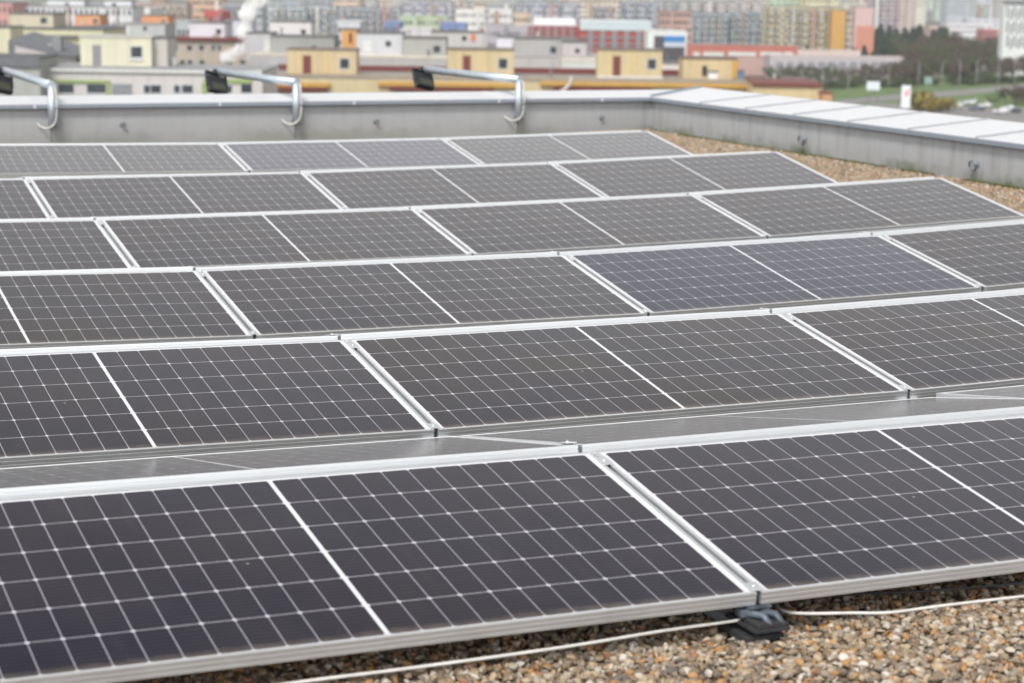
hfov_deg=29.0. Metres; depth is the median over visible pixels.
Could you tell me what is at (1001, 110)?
parked car
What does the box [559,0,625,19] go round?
panel block
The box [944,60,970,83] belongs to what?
bare tree
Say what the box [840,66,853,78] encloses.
bare tree
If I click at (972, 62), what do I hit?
bare tree
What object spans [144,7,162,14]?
building
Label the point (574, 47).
rooftop house
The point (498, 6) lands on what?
panel block
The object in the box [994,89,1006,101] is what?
bare tree
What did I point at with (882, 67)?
bare tree
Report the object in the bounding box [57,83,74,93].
window
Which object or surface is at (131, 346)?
solar panel
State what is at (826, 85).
shrub
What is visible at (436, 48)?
window
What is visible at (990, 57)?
bare tree
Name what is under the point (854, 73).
bare tree
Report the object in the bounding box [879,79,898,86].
shrub
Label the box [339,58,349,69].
window
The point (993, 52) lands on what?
bare tree
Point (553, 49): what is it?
window
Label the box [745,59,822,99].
apartment block
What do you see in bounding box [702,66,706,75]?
door
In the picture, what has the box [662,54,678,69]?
apartment block
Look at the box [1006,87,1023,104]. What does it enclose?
bare tree
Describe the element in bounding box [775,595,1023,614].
conductor wire
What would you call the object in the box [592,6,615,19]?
panel block
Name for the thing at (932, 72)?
bare tree
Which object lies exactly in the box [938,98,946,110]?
shrub
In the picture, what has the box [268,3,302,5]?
distant block
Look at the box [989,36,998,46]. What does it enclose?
bare tree
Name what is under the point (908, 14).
distant block
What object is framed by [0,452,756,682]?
solar panel
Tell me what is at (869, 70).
bare tree
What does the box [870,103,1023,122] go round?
car park
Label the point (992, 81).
shrub
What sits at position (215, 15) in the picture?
building
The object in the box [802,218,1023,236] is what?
solar panel
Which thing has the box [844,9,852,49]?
panel block
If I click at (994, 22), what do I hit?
building
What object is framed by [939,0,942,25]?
distant block
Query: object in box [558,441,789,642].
mounting rail
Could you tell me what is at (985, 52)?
bare tree
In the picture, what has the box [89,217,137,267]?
mounting rail
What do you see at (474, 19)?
building
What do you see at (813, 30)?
panel block
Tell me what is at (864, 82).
shrub
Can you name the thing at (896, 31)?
conifer
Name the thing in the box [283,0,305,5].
distant block
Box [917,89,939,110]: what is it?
shrub
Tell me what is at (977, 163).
ring anchor
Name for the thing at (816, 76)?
bare tree
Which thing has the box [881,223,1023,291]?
solar panel
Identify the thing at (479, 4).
panel block
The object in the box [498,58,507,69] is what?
window
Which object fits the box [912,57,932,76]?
bare tree
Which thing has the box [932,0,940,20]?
distant block
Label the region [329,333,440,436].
mounting rail
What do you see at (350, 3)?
panel block
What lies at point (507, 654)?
conductor wire
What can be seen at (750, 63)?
red building
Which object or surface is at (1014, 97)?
bare tree
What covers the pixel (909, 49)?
bare tree
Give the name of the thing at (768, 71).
bare tree
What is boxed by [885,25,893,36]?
conifer
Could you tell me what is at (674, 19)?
panel block
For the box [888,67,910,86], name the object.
bare tree
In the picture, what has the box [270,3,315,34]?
rooftop house
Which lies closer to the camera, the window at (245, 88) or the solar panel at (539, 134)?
the solar panel at (539, 134)
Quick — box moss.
[649,129,1023,189]
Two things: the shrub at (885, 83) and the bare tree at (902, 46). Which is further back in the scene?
the bare tree at (902, 46)
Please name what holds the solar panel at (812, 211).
on the mounting rail at (702, 198)
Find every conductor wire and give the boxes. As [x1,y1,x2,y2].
[285,608,768,682]
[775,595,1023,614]
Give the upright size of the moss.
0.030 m
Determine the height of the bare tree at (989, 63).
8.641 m
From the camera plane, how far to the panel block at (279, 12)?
789.52 m
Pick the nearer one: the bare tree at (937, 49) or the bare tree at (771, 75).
the bare tree at (771, 75)
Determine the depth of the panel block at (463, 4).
1035.21 m
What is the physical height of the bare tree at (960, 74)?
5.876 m
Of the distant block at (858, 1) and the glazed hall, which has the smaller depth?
the glazed hall
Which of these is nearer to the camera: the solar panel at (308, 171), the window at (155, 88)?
the solar panel at (308, 171)
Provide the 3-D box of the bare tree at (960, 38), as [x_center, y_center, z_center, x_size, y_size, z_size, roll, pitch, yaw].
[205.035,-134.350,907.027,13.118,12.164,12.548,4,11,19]
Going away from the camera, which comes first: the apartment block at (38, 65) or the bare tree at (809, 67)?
the apartment block at (38, 65)
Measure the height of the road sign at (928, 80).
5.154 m
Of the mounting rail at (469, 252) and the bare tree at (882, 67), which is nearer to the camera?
the mounting rail at (469, 252)
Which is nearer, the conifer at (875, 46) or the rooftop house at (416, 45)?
the rooftop house at (416, 45)
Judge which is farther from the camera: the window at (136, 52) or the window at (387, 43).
the window at (387, 43)
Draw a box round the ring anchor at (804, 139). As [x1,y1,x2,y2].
[797,136,806,144]
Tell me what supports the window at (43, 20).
in the rooftop house at (41, 19)
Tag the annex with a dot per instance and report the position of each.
(825, 95)
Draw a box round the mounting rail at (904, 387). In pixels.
[754,308,911,401]
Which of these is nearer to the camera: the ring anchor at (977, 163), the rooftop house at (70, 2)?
the ring anchor at (977, 163)
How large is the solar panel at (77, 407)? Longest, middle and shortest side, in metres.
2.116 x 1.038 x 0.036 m
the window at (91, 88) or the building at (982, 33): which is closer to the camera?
the window at (91, 88)
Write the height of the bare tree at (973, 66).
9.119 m
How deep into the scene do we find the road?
627.88 m
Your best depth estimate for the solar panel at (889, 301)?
9.54 m
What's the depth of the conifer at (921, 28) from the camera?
1060.09 m
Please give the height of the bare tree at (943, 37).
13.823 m
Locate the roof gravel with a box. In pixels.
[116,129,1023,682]
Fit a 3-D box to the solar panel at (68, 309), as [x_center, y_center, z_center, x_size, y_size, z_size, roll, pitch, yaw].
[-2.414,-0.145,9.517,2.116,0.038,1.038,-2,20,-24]
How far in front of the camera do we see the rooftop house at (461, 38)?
286.82 m
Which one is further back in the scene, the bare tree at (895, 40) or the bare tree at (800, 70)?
the bare tree at (895, 40)
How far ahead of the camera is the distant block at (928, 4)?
2021.12 m
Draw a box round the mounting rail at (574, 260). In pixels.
[551,251,650,315]
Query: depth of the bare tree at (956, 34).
940.06 m
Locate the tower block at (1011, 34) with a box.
[996,1,1023,76]
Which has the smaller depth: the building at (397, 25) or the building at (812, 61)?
the building at (397, 25)
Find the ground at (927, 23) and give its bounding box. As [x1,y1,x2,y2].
[0,0,995,79]
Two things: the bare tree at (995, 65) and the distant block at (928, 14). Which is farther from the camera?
the distant block at (928, 14)
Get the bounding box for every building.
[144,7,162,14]
[175,18,201,35]
[204,10,230,20]
[333,20,365,47]
[384,21,403,30]
[400,15,448,29]
[400,27,435,35]
[440,22,467,29]
[456,9,484,30]
[484,24,527,47]
[490,10,511,24]
[514,12,529,24]
[526,24,577,39]
[578,19,650,52]
[686,44,797,75]
[765,54,904,80]
[798,49,860,55]
[923,26,949,36]
[942,23,991,41]
[962,18,999,29]
[976,29,998,50]
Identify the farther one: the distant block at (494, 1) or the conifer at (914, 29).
the distant block at (494, 1)
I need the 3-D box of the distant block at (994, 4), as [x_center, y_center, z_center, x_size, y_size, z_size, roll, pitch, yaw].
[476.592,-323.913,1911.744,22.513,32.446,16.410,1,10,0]
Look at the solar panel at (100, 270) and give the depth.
10.27 m
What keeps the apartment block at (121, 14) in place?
on the ground at (927, 23)
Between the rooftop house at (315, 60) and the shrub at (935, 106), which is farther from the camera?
the shrub at (935, 106)
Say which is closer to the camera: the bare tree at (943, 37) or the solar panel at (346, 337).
the solar panel at (346, 337)
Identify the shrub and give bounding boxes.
[823,82,833,88]
[827,80,847,88]
[838,79,855,85]
[858,79,867,85]
[868,78,884,85]
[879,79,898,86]
[881,81,893,87]
[889,80,903,86]
[896,78,913,85]
[898,91,931,110]
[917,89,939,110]
[918,102,934,111]
[923,100,941,112]
[930,96,944,110]
[932,77,942,85]
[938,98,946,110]
[938,98,959,111]
[945,76,963,84]
[964,77,975,84]
[980,76,996,83]
[981,75,994,83]
[987,74,1004,81]
[999,75,1015,82]
[1004,77,1018,83]
[1015,74,1023,81]
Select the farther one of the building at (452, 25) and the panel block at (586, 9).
the panel block at (586, 9)
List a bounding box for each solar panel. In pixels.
[0,143,215,144]
[0,144,248,177]
[0,179,49,218]
[0,218,93,221]
[0,220,130,270]
[0,266,192,274]
[0,270,252,348]
[0,335,337,354]
[0,340,434,467]
[0,436,577,499]
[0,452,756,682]
[24,172,298,180]
[28,173,341,217]
[94,207,408,221]
[100,209,471,267]
[193,252,556,272]
[200,255,647,338]
[216,138,437,144]
[223,139,480,172]
[298,162,546,173]
[305,163,602,208]
[326,309,769,341]
[348,313,907,436]
[409,193,686,209]
[416,195,766,254]
[438,130,641,139]
[445,131,693,164]
[460,397,1023,454]
[547,151,770,163]
[554,152,838,196]
[557,232,870,255]
[566,235,981,315]
[594,415,1023,603]
[687,177,933,194]
[695,178,1023,238]
[769,289,1023,313]
[783,293,1023,397]
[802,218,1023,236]
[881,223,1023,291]
[936,385,1023,397]
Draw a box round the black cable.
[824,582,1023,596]
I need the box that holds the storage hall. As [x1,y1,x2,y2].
[534,17,574,23]
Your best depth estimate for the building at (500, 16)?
710.61 m
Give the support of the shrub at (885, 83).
on the lawn at (859, 91)
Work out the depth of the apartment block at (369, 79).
222.46 m
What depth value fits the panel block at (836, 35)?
839.90 m
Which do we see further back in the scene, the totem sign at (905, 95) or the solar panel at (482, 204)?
the totem sign at (905, 95)
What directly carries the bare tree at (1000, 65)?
on the lawn at (859, 91)
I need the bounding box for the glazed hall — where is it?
[644,30,686,60]
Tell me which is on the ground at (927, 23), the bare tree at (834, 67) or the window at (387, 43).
the bare tree at (834, 67)
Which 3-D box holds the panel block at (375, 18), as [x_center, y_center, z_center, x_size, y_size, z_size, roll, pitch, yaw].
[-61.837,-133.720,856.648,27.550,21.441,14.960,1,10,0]
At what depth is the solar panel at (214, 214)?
12.94 m
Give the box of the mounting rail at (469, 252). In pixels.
[405,206,474,254]
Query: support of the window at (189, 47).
in the apartment block at (215, 49)
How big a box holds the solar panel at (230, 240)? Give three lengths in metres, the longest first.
2.116 x 1.038 x 0.035 m
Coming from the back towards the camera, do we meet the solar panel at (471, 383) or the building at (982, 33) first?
the building at (982, 33)
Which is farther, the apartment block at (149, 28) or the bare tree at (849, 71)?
the bare tree at (849, 71)
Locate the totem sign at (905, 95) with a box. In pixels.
[901,85,910,109]
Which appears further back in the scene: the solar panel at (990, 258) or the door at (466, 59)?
the door at (466, 59)
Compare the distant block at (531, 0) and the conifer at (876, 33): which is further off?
the distant block at (531, 0)
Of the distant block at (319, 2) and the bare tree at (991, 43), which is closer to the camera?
the bare tree at (991, 43)
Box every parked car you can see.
[958,100,969,105]
[969,99,976,104]
[969,105,985,110]
[978,102,991,107]
[992,108,1009,113]
[1002,105,1013,109]
[1011,107,1021,112]
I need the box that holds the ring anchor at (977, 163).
[968,160,979,170]
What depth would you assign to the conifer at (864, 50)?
815.63 m
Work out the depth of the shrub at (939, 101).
543.80 m
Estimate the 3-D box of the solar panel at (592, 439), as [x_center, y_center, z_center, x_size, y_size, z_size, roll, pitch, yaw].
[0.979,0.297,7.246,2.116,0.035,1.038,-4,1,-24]
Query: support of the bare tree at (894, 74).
on the lawn at (859, 91)
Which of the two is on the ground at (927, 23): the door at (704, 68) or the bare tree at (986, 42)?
the bare tree at (986, 42)
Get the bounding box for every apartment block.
[0,1,28,24]
[0,53,57,95]
[23,20,126,44]
[24,5,143,25]
[47,58,277,95]
[87,22,117,25]
[118,17,175,35]
[176,19,250,64]
[250,46,286,69]
[277,63,746,92]
[359,50,446,66]
[514,53,595,67]
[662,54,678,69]
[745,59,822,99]
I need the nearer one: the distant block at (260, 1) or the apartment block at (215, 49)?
the apartment block at (215, 49)
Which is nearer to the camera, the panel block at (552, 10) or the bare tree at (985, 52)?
the bare tree at (985, 52)
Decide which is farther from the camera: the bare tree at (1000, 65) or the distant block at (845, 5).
the distant block at (845, 5)
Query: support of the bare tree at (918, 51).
on the ground at (927, 23)
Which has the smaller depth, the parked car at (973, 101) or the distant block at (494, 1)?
the parked car at (973, 101)
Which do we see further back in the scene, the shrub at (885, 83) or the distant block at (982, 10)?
the distant block at (982, 10)
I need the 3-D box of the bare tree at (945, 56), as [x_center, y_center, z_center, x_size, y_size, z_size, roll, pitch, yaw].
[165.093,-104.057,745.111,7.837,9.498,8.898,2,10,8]
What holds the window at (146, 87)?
in the apartment block at (71, 78)
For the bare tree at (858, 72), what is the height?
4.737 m
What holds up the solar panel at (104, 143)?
on the mounting rail
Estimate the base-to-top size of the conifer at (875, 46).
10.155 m
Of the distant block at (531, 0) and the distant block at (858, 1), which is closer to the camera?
the distant block at (531, 0)
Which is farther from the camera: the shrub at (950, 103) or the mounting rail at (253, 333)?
the shrub at (950, 103)
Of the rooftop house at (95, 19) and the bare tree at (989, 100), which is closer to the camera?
the rooftop house at (95, 19)
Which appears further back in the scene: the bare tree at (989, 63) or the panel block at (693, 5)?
the panel block at (693, 5)
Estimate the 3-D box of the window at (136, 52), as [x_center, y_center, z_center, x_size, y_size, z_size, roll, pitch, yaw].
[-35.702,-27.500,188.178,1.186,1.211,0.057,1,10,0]
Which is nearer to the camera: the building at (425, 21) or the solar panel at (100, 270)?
the solar panel at (100, 270)
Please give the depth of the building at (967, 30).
1234.30 m
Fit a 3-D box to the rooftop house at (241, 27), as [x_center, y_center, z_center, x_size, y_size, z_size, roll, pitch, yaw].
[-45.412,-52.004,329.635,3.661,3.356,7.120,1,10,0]
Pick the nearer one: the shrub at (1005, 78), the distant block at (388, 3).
the shrub at (1005, 78)
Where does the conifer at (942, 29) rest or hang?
on the ground at (927, 23)
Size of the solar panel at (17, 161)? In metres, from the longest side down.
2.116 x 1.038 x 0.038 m
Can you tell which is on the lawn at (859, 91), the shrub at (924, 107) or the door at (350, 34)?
the shrub at (924, 107)
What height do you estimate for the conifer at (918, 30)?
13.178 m
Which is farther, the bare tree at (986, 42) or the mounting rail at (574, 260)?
the bare tree at (986, 42)
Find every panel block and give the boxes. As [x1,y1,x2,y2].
[136,3,192,20]
[150,0,169,2]
[186,0,226,19]
[222,3,266,30]
[267,6,307,30]
[305,5,338,34]
[333,0,363,6]
[339,7,401,30]
[400,1,452,21]
[452,0,473,21]
[474,0,486,23]
[486,2,511,24]
[512,2,579,24]
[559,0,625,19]
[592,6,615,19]
[620,1,659,29]
[648,0,699,11]
[657,10,691,43]
[691,12,727,43]
[700,0,761,11]
[725,11,761,44]
[761,6,798,45]
[767,0,798,6]
[798,7,831,49]
[799,0,839,8]
[828,9,845,49]
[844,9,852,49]
[850,7,873,55]
[867,0,900,32]
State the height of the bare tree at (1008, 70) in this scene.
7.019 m
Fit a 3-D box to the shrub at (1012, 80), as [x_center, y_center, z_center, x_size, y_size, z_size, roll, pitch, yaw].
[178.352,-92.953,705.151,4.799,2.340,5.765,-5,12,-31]
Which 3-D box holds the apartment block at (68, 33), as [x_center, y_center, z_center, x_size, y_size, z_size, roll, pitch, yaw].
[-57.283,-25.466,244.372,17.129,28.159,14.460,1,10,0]
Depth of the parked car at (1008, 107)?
548.63 m
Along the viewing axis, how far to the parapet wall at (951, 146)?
20.41 m
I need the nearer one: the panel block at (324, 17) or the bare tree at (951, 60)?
the bare tree at (951, 60)
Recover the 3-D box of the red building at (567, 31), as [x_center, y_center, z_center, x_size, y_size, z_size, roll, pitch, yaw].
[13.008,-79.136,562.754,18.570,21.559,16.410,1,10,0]
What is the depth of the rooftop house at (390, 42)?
265.19 m
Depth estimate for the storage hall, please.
567.71 m
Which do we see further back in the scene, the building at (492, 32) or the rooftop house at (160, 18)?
the building at (492, 32)
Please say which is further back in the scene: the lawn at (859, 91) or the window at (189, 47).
the lawn at (859, 91)
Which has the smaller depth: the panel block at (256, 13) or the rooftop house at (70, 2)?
the rooftop house at (70, 2)
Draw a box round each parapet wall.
[0,89,677,143]
[650,86,1023,186]
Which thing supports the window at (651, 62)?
in the rooftop house at (628, 62)
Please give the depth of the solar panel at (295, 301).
10.31 m
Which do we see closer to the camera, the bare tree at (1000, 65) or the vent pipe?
the vent pipe
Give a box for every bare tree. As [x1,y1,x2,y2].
[765,66,774,77]
[768,68,781,77]
[778,65,790,77]
[786,70,798,77]
[789,64,803,77]
[794,66,805,77]
[802,66,816,78]
[804,65,819,78]
[813,68,824,79]
[817,67,829,79]
[823,68,836,79]
[825,62,838,75]
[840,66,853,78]
[846,67,858,77]
[856,69,863,79]
[859,63,873,77]
[861,65,875,77]
[868,67,881,78]
[879,61,891,77]
[882,66,896,77]
[887,33,905,51]
[888,65,901,78]
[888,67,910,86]
[892,48,915,59]
[893,39,917,52]
[894,61,912,71]
[896,42,918,53]
[897,52,921,61]
[898,55,926,85]
[901,66,923,85]
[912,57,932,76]
[913,34,937,48]
[914,48,939,75]
[916,54,941,76]
[917,34,942,44]
[923,52,944,76]
[924,65,939,76]
[930,45,949,73]
[932,61,948,80]
[938,32,954,41]
[940,52,950,75]
[942,36,957,45]
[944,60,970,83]
[945,54,967,67]
[946,31,964,45]
[947,35,974,47]
[947,64,969,84]
[952,69,968,78]
[957,58,979,76]
[958,50,984,74]
[958,54,978,83]
[965,44,990,73]
[967,40,979,49]
[971,56,987,73]
[972,34,993,50]
[980,47,997,72]
[983,54,1000,74]
[985,94,998,106]
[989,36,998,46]
[989,49,997,61]
[990,43,997,56]
[990,59,1015,82]
[992,57,1010,76]
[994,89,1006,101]
[999,87,1012,102]
[1000,56,1023,75]
[1000,62,1018,75]
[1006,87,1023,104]
[1008,93,1023,104]
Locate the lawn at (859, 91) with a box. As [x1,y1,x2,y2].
[823,73,1023,107]
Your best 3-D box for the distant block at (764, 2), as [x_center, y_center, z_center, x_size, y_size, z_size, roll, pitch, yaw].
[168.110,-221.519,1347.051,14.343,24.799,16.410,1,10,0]
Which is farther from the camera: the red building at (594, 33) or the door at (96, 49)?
the red building at (594, 33)
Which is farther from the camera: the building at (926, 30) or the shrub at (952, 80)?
the building at (926, 30)
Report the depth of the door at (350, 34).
296.66 m
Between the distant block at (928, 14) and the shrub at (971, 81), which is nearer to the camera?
the shrub at (971, 81)
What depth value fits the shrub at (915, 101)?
535.93 m
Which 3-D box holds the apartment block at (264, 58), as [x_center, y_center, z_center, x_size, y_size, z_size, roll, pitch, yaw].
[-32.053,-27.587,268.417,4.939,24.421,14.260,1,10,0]
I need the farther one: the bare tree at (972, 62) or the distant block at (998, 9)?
the distant block at (998, 9)
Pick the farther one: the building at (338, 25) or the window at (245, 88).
the building at (338, 25)
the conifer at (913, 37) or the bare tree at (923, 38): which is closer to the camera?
the bare tree at (923, 38)
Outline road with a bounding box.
[835,84,1023,103]
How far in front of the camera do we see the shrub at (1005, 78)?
707.20 m
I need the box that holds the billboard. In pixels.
[866,81,879,95]
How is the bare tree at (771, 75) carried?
on the ground at (927, 23)
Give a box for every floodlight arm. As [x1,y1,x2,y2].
[0,67,57,128]
[204,68,301,124]
[411,66,524,120]
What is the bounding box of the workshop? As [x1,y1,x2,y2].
[8,31,80,63]
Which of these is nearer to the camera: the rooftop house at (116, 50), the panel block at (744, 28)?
the rooftop house at (116, 50)
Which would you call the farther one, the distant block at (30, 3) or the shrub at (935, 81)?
the distant block at (30, 3)
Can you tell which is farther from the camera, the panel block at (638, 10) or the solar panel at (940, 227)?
the panel block at (638, 10)
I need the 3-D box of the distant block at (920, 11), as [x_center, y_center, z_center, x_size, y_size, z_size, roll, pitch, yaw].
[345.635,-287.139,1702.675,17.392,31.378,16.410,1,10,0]
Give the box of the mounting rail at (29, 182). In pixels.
[20,177,55,217]
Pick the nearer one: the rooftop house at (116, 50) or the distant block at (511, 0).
the rooftop house at (116, 50)
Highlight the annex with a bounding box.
[818,89,832,101]
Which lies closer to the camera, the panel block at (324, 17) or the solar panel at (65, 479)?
the solar panel at (65, 479)
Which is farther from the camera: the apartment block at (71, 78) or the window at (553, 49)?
the window at (553, 49)
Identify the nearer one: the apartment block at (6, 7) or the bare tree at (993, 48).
the apartment block at (6, 7)
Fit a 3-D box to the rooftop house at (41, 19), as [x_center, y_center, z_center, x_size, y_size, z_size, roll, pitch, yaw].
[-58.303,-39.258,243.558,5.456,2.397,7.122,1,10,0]
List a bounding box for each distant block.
[8,1,33,4]
[90,3,103,5]
[246,0,273,5]
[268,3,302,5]
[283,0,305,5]
[307,0,332,4]
[364,1,376,6]
[380,0,410,7]
[486,0,501,1]
[502,0,520,1]
[521,0,542,1]
[748,0,766,5]
[841,2,866,8]
[853,0,864,2]
[899,0,916,31]
[916,0,925,25]
[925,10,931,19]
[926,0,931,9]
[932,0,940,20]
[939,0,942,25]
[942,0,976,22]
[976,3,989,17]
[977,0,992,17]
[992,0,996,18]
[996,0,1015,18]
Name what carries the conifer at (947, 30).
on the ground at (927, 23)
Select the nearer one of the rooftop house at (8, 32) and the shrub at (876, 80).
the rooftop house at (8, 32)
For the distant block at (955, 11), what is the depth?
1580.70 m
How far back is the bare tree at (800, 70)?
699.74 m
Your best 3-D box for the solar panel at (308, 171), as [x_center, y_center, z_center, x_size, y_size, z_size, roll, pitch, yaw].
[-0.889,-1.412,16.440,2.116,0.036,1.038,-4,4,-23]
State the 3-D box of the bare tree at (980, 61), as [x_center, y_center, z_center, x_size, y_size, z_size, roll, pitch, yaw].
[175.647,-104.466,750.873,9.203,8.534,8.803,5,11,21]
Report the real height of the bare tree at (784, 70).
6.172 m
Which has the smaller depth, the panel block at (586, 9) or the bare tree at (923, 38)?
the bare tree at (923, 38)
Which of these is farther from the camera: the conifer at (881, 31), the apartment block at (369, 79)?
the conifer at (881, 31)
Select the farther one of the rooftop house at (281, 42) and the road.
the road
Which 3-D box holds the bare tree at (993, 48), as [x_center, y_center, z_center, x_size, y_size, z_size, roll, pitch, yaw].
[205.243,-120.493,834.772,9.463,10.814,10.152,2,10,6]
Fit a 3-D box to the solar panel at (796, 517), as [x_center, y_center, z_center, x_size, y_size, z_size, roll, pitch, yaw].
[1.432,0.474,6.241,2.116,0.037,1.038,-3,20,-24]
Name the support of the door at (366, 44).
in the rooftop house at (390, 42)
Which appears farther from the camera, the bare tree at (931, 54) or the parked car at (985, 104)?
the bare tree at (931, 54)
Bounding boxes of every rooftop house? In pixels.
[0,25,23,52]
[8,12,66,26]
[47,0,89,5]
[75,14,108,25]
[79,34,162,66]
[104,0,136,5]
[142,14,174,22]
[153,36,176,65]
[189,19,232,36]
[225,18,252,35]
[245,28,277,59]
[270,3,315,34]
[270,28,339,52]
[286,47,359,73]
[341,28,360,47]
[356,26,405,54]
[403,15,448,55]
[431,26,484,46]
[447,47,514,74]
[497,36,512,47]
[514,32,561,57]
[561,58,595,68]
[562,40,586,55]
[596,47,662,78]
[678,56,738,78]
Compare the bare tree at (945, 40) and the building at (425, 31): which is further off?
the bare tree at (945, 40)
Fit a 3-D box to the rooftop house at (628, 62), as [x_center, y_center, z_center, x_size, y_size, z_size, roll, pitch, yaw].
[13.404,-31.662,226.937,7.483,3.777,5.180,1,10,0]
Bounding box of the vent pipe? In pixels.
[560,76,572,90]
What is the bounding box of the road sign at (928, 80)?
[925,77,931,92]
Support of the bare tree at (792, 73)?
on the ground at (927, 23)
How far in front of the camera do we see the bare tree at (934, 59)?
722.62 m
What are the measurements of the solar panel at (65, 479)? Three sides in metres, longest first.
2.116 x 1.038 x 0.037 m
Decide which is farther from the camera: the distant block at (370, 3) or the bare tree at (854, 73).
the distant block at (370, 3)
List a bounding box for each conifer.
[861,45,868,55]
[873,36,879,55]
[874,27,880,43]
[876,37,889,55]
[878,23,885,38]
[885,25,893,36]
[886,34,892,50]
[893,28,899,38]
[901,29,910,45]
[909,28,917,41]
[910,32,916,42]
[916,26,921,36]
[918,24,924,37]
[928,30,934,38]
[939,26,944,36]
[943,27,949,36]
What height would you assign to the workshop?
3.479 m
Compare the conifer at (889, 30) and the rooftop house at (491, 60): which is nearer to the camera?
the rooftop house at (491, 60)
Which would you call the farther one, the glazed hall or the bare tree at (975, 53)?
the bare tree at (975, 53)
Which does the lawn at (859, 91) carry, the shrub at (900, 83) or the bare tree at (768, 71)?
the shrub at (900, 83)
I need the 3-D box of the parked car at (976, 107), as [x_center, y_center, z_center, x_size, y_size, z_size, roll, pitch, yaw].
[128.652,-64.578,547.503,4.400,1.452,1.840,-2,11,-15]
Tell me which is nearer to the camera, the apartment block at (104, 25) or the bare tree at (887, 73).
the apartment block at (104, 25)
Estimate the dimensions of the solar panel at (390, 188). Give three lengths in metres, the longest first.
2.116 x 1.038 x 0.038 m
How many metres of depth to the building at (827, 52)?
791.84 m
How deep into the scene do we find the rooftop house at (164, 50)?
189.32 m
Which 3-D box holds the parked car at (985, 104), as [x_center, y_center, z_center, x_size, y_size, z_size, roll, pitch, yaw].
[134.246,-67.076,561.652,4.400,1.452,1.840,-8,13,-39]
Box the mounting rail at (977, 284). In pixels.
[785,232,983,291]
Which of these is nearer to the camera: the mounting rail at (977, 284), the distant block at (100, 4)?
the mounting rail at (977, 284)
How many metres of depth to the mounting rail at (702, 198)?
14.04 m
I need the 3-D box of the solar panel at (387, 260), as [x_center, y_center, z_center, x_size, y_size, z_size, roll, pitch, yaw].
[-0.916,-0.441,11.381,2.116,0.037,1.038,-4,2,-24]
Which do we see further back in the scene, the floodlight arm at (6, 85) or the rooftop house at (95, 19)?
the rooftop house at (95, 19)
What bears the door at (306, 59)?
in the rooftop house at (315, 60)
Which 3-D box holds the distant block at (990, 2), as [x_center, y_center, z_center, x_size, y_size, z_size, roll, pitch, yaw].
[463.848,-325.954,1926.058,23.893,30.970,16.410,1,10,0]
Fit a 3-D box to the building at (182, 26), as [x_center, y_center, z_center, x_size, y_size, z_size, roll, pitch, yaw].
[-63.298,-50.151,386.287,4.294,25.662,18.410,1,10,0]
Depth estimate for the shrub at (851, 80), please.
662.18 m
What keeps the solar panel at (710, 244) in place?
on the mounting rail at (574, 260)
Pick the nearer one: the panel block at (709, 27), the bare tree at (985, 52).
the bare tree at (985, 52)
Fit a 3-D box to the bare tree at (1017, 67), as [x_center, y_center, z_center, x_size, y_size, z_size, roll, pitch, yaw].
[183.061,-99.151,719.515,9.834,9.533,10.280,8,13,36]
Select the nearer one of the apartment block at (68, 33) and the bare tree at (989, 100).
the apartment block at (68, 33)
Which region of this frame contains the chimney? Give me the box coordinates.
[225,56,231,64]
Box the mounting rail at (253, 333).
[189,266,257,338]
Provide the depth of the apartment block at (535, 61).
259.65 m
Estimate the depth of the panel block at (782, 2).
1162.77 m
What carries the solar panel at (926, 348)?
on the mounting rail at (904, 387)
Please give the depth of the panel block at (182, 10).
690.69 m
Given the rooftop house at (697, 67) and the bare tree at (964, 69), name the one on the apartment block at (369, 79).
the rooftop house at (697, 67)
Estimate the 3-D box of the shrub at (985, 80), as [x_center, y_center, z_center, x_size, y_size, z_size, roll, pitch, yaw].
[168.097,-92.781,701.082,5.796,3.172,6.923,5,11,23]
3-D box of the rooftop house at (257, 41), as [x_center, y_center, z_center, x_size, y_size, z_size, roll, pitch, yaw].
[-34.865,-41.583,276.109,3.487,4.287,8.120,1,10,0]
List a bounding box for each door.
[92,45,100,64]
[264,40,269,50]
[303,55,310,73]
[349,33,351,42]
[363,40,370,50]
[463,55,470,70]
[613,56,620,75]
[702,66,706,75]
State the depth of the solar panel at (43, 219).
12.43 m
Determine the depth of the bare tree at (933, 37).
910.03 m
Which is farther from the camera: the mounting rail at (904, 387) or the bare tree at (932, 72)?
the bare tree at (932, 72)
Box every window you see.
[40,17,46,23]
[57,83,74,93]
[86,83,106,93]
[130,46,142,58]
[143,84,150,93]
[150,84,161,93]
[173,84,180,93]
[181,84,193,93]
[187,45,191,50]
[199,45,203,50]
[228,84,232,93]
[240,83,252,93]
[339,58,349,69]
[385,41,390,46]
[433,45,440,53]
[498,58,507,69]
[550,46,556,53]
[647,58,656,69]
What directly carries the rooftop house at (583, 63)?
on the apartment block at (535, 61)
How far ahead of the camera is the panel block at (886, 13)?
1134.02 m
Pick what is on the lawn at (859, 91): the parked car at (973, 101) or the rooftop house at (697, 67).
the parked car at (973, 101)
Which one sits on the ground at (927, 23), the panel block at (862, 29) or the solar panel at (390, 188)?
the panel block at (862, 29)
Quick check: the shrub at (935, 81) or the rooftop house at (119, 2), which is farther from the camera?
the shrub at (935, 81)
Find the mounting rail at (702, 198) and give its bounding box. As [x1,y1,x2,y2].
[678,192,768,236]
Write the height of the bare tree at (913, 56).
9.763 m
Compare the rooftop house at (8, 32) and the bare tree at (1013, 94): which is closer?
the rooftop house at (8, 32)

